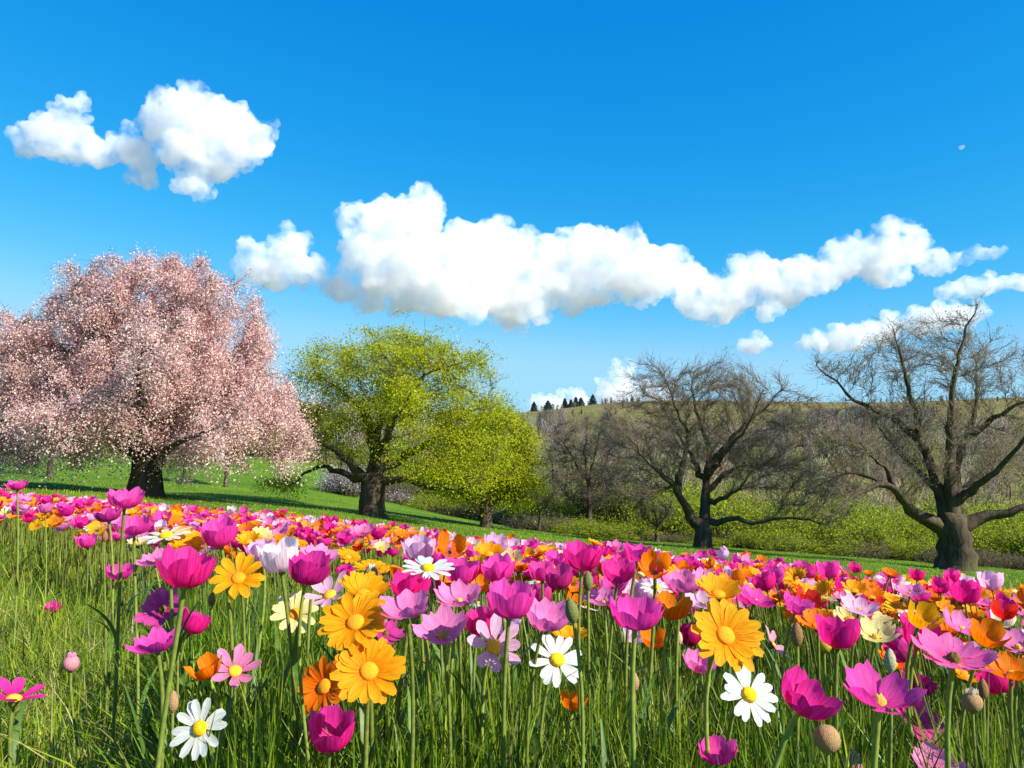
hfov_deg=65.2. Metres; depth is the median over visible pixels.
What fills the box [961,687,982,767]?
seed head
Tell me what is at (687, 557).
tulip
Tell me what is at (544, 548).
daisy
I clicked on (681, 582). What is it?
tulip
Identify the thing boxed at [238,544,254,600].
poppy
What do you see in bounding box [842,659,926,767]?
flower
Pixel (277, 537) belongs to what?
daisy
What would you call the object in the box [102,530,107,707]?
flower bud
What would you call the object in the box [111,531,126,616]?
tulip
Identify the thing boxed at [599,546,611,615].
tulip
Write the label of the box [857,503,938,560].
shrub
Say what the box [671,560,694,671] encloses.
poppy
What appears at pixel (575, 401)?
conifer
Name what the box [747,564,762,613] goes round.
daisy
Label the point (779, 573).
tulip
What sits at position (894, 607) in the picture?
daisy
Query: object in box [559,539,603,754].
tulip
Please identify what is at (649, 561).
poppy
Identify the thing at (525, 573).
tulip
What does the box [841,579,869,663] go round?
daisy
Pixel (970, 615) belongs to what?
daisy
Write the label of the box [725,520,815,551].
shrub
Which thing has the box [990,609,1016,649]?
tulip
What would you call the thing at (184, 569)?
tulip
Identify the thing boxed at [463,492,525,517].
shrub
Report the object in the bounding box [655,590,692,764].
poppy
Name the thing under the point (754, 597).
tulip
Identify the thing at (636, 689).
flower bud
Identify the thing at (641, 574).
daisy
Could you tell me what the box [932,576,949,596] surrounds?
tulip
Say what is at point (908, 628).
tulip
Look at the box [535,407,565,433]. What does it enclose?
woods
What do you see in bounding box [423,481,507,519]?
shrub
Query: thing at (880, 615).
daisy
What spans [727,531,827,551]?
shrub
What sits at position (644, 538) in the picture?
shrub
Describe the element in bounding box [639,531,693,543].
shrub
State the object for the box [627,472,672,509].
shrub
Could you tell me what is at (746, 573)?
daisy
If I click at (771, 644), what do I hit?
daisy
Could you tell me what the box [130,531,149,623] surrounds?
tulip
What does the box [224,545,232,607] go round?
poppy
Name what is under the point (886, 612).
daisy
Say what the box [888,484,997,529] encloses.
shrub
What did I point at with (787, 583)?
daisy
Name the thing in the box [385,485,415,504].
shrub
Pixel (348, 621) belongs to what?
daisy
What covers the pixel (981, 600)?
tulip
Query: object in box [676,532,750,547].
shrub
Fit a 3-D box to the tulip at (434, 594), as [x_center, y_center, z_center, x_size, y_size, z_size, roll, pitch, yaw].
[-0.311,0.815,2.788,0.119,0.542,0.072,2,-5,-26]
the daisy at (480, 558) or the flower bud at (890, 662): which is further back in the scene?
the daisy at (480, 558)
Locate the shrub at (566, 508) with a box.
[526,486,601,533]
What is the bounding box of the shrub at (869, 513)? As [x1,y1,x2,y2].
[842,494,916,556]
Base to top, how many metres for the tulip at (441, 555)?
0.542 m
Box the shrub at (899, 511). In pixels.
[834,491,935,558]
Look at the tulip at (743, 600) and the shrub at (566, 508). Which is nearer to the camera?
the tulip at (743, 600)
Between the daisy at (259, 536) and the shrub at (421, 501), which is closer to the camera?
the daisy at (259, 536)
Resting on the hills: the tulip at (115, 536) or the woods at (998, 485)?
the woods at (998, 485)
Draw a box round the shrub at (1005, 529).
[966,500,1023,566]
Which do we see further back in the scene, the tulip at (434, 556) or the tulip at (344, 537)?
the tulip at (344, 537)
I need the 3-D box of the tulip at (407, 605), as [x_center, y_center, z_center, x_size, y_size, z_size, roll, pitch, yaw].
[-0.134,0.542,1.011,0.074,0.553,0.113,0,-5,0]
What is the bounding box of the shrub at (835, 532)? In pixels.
[767,505,860,551]
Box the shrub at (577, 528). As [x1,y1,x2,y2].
[522,513,624,536]
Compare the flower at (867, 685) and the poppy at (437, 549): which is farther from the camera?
the poppy at (437, 549)
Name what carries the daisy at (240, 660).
on the ground at (240, 485)
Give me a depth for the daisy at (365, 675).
0.97 m
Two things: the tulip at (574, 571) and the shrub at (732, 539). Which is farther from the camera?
the shrub at (732, 539)
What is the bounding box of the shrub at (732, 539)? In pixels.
[712,528,760,548]
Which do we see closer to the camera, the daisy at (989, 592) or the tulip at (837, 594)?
the tulip at (837, 594)
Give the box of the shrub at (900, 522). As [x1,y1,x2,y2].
[837,504,911,558]
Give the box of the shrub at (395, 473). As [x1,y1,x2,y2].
[362,448,440,500]
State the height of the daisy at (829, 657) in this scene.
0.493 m
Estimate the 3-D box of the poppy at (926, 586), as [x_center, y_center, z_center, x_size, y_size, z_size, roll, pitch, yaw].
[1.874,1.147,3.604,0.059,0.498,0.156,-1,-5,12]
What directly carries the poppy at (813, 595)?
on the ground at (240, 485)
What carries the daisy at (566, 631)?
on the ground at (240, 485)
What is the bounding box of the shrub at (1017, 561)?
[1011,552,1023,569]
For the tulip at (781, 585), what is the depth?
3.24 m
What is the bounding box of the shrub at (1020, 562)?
[1010,554,1023,570]
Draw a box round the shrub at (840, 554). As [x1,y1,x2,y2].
[804,546,867,556]
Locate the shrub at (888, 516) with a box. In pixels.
[802,491,900,527]
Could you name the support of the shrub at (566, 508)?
on the ground at (240, 485)
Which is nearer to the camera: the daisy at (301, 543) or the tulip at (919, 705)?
the tulip at (919, 705)
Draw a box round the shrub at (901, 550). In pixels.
[865,530,937,561]
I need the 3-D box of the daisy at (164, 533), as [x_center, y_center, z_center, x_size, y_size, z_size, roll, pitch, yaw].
[-0.583,0.544,1.377,0.079,0.592,0.141,-2,-5,20]
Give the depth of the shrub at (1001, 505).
56.59 m
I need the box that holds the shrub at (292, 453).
[256,441,324,460]
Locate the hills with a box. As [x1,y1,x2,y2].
[103,397,1023,513]
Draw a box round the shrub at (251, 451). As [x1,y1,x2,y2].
[240,439,298,456]
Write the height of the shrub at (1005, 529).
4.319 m
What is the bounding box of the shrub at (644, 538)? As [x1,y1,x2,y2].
[596,530,674,540]
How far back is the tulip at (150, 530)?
3.76 m
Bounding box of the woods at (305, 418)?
[3,391,334,450]
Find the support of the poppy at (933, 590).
on the ground at (240, 485)
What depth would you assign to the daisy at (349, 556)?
2.81 m
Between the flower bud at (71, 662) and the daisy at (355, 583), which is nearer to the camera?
the daisy at (355, 583)
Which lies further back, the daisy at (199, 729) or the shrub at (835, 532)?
the shrub at (835, 532)
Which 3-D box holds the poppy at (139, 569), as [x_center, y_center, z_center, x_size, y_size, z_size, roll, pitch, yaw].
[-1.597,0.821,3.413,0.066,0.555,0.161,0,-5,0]
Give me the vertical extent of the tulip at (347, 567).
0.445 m
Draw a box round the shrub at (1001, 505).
[963,478,1023,530]
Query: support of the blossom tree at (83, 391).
on the ground at (240, 485)
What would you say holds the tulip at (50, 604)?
on the ground at (240, 485)
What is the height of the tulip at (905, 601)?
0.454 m
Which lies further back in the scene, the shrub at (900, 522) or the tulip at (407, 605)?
the shrub at (900, 522)
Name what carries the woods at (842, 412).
on the hills
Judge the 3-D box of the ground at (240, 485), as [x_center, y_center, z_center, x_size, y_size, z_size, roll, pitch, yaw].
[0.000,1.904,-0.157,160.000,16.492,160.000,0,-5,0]
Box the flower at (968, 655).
[910,627,998,767]
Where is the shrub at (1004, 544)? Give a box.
[975,522,1023,556]
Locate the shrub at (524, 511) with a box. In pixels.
[496,483,578,518]
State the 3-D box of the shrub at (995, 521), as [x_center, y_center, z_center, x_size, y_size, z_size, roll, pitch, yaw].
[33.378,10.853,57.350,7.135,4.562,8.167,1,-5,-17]
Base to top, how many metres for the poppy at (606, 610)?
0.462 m
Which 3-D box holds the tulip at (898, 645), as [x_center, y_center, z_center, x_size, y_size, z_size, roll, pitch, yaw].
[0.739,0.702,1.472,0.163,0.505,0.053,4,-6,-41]
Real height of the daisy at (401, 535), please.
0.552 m
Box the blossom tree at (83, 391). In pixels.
[0,242,330,497]
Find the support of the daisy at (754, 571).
on the ground at (240, 485)
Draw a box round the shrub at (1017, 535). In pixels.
[987,515,1023,555]
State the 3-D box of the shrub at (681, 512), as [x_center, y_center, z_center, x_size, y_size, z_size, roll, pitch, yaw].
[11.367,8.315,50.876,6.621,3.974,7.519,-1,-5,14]
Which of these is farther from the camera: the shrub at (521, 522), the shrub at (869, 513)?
the shrub at (869, 513)
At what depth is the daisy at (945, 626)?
1.78 m
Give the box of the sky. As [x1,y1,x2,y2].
[0,0,1023,415]
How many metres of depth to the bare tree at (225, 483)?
43.64 m
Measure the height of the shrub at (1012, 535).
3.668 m
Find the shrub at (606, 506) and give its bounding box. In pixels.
[557,451,674,527]
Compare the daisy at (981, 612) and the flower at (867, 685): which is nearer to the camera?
the flower at (867, 685)
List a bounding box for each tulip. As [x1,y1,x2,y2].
[3,479,28,651]
[36,502,64,619]
[43,600,62,626]
[74,533,103,659]
[82,487,162,767]
[93,508,121,712]
[93,562,132,736]
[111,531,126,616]
[116,515,159,767]
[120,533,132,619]
[124,626,210,767]
[125,547,166,731]
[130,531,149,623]
[131,520,154,590]
[133,586,195,727]
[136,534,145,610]
[144,523,154,593]
[149,538,161,591]
[153,543,216,767]
[154,519,167,589]
[180,606,211,700]
[198,517,236,738]
[202,546,215,594]
[227,530,240,555]
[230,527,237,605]
[243,537,275,656]
[256,535,315,767]
[256,550,330,767]
[300,543,340,715]
[308,704,354,767]
[315,537,332,575]
[336,531,351,547]
[336,563,354,592]
[350,522,373,559]
[376,619,404,643]
[379,588,428,767]
[387,547,399,596]
[387,569,430,766]
[401,533,435,693]
[412,551,444,681]
[412,603,466,767]
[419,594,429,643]
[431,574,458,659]
[434,539,437,612]
[434,578,488,765]
[438,547,469,655]
[438,556,479,723]
[457,577,535,767]
[465,545,482,607]
[465,606,493,738]
[466,537,481,546]
[481,552,570,718]
[484,531,507,553]
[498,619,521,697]
[510,545,524,637]
[520,561,536,648]
[521,560,553,704]
[522,557,538,582]
[525,597,577,767]
[526,562,544,634]
[532,582,551,657]
[542,562,572,709]
[544,549,565,600]
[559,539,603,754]
[565,562,584,641]
[574,557,635,731]
[581,586,638,747]
[582,571,597,631]
[585,569,599,648]
[592,555,604,662]
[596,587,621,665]
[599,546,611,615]
[599,575,628,716]
[607,543,657,739]
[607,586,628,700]
[610,594,663,767]
[612,551,629,561]
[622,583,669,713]
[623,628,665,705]
[629,578,661,701]
[647,575,664,642]
[662,568,697,765]
[674,556,695,621]
[674,648,720,762]
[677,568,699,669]
[679,622,699,685]
[680,555,698,610]
[685,590,711,679]
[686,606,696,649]
[689,559,705,623]
[692,567,718,677]
[698,735,737,767]
[715,583,778,762]
[722,562,738,569]
[723,565,733,576]
[732,586,751,686]
[735,588,757,675]
[747,570,779,702]
[761,591,814,729]
[762,565,779,642]
[764,565,785,665]
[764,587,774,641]
[772,664,844,767]
[775,581,787,623]
[797,564,817,632]
[799,578,816,652]
[815,614,860,766]
[816,560,839,666]
[828,593,879,713]
[831,589,852,659]
[835,576,851,589]
[841,594,893,753]
[857,583,925,727]
[860,615,900,767]
[874,580,889,613]
[878,578,890,591]
[881,628,903,729]
[882,629,943,740]
[883,569,899,625]
[883,574,900,592]
[891,578,905,603]
[895,699,943,759]
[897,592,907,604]
[900,611,936,700]
[902,666,936,764]
[903,611,945,747]
[909,568,925,609]
[911,592,946,694]
[911,739,969,767]
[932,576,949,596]
[942,568,961,635]
[943,590,956,600]
[943,607,979,744]
[949,578,981,640]
[960,574,976,642]
[964,641,997,750]
[974,598,991,648]
[975,668,1016,753]
[976,569,1003,599]
[977,597,1005,649]
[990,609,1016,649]
[991,598,1017,656]
[995,590,1009,602]
[995,627,1023,722]
[998,595,1023,650]
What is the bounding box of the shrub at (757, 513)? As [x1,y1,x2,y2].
[714,486,824,550]
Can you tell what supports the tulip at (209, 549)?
on the ground at (240, 485)
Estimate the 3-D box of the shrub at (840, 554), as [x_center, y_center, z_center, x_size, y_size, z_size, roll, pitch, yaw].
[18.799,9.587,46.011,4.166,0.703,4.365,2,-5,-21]
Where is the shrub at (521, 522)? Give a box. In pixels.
[496,511,582,533]
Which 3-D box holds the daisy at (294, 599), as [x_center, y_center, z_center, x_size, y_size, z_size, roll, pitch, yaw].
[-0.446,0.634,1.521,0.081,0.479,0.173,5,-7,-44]
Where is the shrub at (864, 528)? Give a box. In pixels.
[799,498,909,557]
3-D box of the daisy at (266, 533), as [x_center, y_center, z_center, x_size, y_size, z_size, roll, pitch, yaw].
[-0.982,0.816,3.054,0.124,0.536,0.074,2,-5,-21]
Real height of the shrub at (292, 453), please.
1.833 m
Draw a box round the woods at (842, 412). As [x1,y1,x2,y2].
[768,404,932,446]
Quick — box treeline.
[601,395,640,403]
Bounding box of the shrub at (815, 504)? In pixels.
[784,483,850,522]
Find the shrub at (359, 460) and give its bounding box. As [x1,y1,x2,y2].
[322,435,415,476]
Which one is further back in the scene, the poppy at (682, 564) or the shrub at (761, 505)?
the shrub at (761, 505)
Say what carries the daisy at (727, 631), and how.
on the ground at (240, 485)
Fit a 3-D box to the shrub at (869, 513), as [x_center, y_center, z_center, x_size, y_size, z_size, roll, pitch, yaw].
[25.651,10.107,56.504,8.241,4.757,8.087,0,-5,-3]
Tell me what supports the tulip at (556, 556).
on the ground at (240, 485)
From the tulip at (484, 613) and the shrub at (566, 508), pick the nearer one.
the tulip at (484, 613)
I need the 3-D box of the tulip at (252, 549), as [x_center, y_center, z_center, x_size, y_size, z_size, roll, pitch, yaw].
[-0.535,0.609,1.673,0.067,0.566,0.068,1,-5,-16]
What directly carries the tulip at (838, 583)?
on the ground at (240, 485)
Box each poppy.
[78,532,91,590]
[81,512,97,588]
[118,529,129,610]
[129,512,140,605]
[158,526,169,589]
[183,652,253,764]
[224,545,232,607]
[226,551,239,604]
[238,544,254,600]
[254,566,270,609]
[314,536,328,613]
[390,565,413,658]
[407,531,465,697]
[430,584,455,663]
[435,546,448,563]
[471,574,492,668]
[475,566,485,655]
[560,690,588,761]
[567,591,583,665]
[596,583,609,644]
[628,628,665,710]
[638,549,679,760]
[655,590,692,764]
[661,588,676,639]
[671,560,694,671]
[701,557,715,568]
[710,569,745,698]
[715,563,729,569]
[797,583,826,679]
[808,573,820,580]
[868,596,886,669]
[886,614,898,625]
[887,599,943,767]
[922,583,932,589]
[928,588,941,596]
[957,617,1011,761]
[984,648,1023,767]
[990,599,1018,728]
[1013,588,1023,688]
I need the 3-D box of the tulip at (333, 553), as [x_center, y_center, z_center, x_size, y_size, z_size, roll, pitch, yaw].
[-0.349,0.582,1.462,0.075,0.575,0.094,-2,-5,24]
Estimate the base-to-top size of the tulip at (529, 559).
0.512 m
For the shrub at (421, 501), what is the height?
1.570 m
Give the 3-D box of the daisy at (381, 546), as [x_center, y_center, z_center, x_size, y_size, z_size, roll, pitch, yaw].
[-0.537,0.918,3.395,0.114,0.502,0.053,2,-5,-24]
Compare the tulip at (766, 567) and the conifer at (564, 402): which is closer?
the tulip at (766, 567)
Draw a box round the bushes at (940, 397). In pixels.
[480,395,1016,416]
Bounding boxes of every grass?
[0,517,1023,649]
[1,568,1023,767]
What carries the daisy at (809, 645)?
on the ground at (240, 485)
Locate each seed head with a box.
[813,724,840,767]
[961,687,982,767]
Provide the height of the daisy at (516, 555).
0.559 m
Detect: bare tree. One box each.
[46,448,53,477]
[174,452,185,482]
[209,453,233,486]
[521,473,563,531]
[536,405,657,536]
[592,340,862,548]
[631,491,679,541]
[791,288,1023,571]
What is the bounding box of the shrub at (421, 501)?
[386,491,468,512]
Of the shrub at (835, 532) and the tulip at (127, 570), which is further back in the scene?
the shrub at (835, 532)
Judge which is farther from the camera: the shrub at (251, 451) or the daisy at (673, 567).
the shrub at (251, 451)
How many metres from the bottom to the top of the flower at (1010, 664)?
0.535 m
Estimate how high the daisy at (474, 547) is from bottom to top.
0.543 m
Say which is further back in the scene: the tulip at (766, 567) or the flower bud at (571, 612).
the tulip at (766, 567)
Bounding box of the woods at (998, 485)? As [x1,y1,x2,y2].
[321,395,1023,514]
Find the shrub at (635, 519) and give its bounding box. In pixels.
[593,483,685,534]
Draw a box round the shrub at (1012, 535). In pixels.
[979,511,1023,556]
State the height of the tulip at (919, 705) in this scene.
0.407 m
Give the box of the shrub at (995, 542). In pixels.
[912,513,1021,555]
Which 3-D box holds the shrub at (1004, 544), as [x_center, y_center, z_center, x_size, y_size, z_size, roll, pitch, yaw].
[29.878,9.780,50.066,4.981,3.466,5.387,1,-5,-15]
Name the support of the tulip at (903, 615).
on the ground at (240, 485)
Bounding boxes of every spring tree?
[247,307,534,518]
[420,397,560,528]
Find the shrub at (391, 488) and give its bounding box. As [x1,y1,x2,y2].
[357,475,420,498]
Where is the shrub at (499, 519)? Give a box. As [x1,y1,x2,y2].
[492,508,532,527]
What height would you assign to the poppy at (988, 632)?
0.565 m
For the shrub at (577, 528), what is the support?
on the ground at (240, 485)
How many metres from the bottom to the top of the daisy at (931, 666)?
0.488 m
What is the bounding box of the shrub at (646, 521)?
[604,499,688,534]
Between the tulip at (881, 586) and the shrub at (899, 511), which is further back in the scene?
the shrub at (899, 511)
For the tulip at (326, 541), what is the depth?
3.01 m
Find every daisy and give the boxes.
[0,677,45,767]
[127,538,148,599]
[139,526,204,724]
[165,529,204,744]
[169,689,236,767]
[194,519,208,592]
[209,552,264,747]
[212,643,260,745]
[235,531,276,620]
[250,526,272,602]
[254,534,272,599]
[264,590,318,727]
[272,534,289,602]
[295,538,308,546]
[297,656,344,763]
[304,571,345,704]
[317,590,389,767]
[329,637,405,767]
[338,547,360,596]
[338,570,389,595]
[353,559,386,611]
[373,540,389,595]
[378,564,398,597]
[391,529,411,568]
[402,555,454,734]
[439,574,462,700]
[448,613,520,767]
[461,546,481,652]
[462,555,486,649]
[466,541,504,672]
[470,595,499,640]
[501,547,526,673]
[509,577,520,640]
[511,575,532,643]
[515,561,530,651]
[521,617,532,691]
[523,547,535,585]
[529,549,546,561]
[529,635,582,767]
[537,546,557,552]
[550,623,586,690]
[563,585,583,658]
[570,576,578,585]
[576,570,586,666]
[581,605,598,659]
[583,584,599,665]
[589,538,602,614]
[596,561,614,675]
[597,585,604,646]
[611,578,672,687]
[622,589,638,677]
[636,570,646,577]
[649,665,777,767]
[668,564,676,570]
[691,597,764,767]
[695,572,741,765]
[734,568,752,619]
[739,625,790,699]
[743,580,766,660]
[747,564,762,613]
[748,566,763,630]
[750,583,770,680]
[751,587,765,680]
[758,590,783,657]
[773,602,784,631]
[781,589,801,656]
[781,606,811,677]
[782,571,803,586]
[784,566,807,661]
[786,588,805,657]
[786,608,814,678]
[791,579,816,654]
[795,608,833,724]
[803,609,838,720]
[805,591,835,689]
[812,579,839,697]
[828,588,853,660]
[833,605,866,719]
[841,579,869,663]
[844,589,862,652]
[861,580,882,592]
[861,587,885,648]
[862,570,874,575]
[871,611,893,645]
[878,602,890,620]
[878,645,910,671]
[880,601,914,674]
[881,567,898,613]
[884,591,900,623]
[895,595,907,605]
[898,610,932,710]
[915,610,941,710]
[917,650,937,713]
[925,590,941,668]
[930,596,954,614]
[937,616,945,684]
[940,621,965,721]
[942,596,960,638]
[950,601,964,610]
[950,611,973,685]
[955,663,981,745]
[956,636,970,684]
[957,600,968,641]
[962,604,986,615]
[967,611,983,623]
[975,589,988,612]
[983,588,1004,594]
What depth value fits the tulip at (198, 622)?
1.60 m
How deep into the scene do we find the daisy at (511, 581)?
2.56 m
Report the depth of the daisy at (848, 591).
2.69 m
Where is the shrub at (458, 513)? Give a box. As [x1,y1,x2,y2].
[424,500,497,519]
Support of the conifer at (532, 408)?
on the hills
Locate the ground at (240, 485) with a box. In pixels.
[0,441,1023,767]
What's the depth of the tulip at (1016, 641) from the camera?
1.47 m
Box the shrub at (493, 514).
[465,508,519,524]
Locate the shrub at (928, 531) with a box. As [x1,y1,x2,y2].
[878,499,999,561]
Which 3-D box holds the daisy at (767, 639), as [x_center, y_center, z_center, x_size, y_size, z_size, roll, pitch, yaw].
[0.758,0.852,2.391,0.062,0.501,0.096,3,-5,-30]
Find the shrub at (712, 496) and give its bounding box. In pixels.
[640,468,751,535]
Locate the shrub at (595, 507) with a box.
[554,488,627,526]
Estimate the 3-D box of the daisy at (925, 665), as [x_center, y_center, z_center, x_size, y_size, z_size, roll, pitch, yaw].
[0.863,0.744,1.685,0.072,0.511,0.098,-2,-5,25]
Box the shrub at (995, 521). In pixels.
[966,507,1022,528]
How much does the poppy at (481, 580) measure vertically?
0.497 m
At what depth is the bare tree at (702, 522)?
35.33 m
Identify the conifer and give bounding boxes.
[529,402,537,411]
[542,401,551,409]
[562,398,567,407]
[568,399,573,407]
[573,397,578,406]
[578,397,584,405]
[589,394,596,404]
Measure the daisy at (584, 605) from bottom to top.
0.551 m
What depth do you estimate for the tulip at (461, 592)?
1.24 m
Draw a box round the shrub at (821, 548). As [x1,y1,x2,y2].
[771,535,888,555]
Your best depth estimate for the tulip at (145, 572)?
3.43 m
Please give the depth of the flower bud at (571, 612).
0.96 m
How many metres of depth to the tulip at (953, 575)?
3.41 m
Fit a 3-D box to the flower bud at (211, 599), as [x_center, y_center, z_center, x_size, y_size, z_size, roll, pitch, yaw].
[-0.673,0.683,1.789,0.017,0.431,0.038,0,-5,0]
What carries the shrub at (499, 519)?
on the ground at (240, 485)
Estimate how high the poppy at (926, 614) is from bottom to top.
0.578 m
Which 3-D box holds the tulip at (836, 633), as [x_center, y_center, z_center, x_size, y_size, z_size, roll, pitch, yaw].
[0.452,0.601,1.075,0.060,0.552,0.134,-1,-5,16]
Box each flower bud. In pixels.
[62,651,80,767]
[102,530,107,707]
[168,690,178,767]
[208,592,215,653]
[364,563,377,703]
[565,597,584,767]
[583,571,592,767]
[629,673,643,765]
[675,631,682,703]
[791,622,802,767]
[816,639,831,694]
[843,749,862,767]
[883,648,896,767]
[977,678,988,747]
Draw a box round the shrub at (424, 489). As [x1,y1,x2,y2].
[397,463,461,504]
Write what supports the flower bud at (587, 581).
on the ground at (240, 485)
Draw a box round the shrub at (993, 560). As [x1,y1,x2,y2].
[977,548,1022,568]
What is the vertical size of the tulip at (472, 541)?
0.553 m
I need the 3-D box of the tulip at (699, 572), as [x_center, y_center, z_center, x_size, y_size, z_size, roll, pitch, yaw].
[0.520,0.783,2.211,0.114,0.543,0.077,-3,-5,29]
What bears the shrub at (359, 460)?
on the ground at (240, 485)
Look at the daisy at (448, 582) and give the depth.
1.74 m
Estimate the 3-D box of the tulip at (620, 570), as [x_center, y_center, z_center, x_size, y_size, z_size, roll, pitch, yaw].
[0.151,0.609,1.421,0.146,0.591,0.086,-1,-5,9]
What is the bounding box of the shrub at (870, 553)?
[825,533,896,559]
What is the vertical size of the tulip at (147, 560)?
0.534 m
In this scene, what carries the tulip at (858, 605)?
on the ground at (240, 485)
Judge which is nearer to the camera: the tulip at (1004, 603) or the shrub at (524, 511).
the tulip at (1004, 603)
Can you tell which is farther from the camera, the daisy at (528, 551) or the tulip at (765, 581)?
the daisy at (528, 551)
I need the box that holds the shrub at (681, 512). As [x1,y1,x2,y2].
[644,485,740,539]
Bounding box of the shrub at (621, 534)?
[567,518,669,540]
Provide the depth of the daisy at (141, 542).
3.37 m
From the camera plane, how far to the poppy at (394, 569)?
2.04 m
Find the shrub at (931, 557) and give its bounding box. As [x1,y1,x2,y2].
[904,546,1003,565]
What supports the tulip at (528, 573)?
on the ground at (240, 485)
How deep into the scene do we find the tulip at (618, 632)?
2.08 m
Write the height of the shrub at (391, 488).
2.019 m
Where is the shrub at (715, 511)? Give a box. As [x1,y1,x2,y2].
[654,480,758,541]
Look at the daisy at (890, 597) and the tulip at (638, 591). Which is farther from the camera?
the daisy at (890, 597)
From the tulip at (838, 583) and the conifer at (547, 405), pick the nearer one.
the tulip at (838, 583)
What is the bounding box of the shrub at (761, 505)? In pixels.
[724,488,804,520]
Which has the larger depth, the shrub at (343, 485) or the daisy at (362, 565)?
the shrub at (343, 485)
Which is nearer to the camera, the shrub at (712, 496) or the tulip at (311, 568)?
the tulip at (311, 568)
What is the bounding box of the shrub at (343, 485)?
[307,463,366,497]
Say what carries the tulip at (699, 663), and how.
on the ground at (240, 485)
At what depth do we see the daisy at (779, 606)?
2.88 m
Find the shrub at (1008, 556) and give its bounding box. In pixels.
[974,548,1023,569]
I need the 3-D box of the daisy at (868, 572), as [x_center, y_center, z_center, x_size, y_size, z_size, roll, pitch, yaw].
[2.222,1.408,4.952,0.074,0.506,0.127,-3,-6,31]
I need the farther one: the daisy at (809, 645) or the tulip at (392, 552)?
the tulip at (392, 552)
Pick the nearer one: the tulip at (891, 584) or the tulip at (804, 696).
the tulip at (804, 696)
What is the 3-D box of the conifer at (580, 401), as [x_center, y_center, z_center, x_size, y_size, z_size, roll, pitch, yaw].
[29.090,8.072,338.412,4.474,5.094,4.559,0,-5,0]
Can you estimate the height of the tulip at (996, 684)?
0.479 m
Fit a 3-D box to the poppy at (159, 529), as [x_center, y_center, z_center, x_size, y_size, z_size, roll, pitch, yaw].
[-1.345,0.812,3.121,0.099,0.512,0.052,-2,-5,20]
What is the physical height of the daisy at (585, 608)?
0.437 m
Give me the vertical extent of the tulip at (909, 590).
0.558 m
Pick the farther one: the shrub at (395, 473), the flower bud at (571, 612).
the shrub at (395, 473)
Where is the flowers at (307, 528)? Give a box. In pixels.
[0,488,1020,628]
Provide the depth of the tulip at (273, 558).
1.20 m
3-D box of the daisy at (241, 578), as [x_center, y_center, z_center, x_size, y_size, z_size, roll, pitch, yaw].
[-0.443,0.562,1.314,0.081,0.561,0.103,-2,-5,23]
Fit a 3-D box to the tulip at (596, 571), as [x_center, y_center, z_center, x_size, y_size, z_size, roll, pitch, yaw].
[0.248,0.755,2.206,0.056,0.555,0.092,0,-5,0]
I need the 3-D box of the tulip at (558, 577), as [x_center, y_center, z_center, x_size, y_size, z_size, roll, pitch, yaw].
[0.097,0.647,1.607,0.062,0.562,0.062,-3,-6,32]
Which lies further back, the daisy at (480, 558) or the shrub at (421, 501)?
the shrub at (421, 501)
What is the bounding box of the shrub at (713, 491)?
[682,469,759,509]

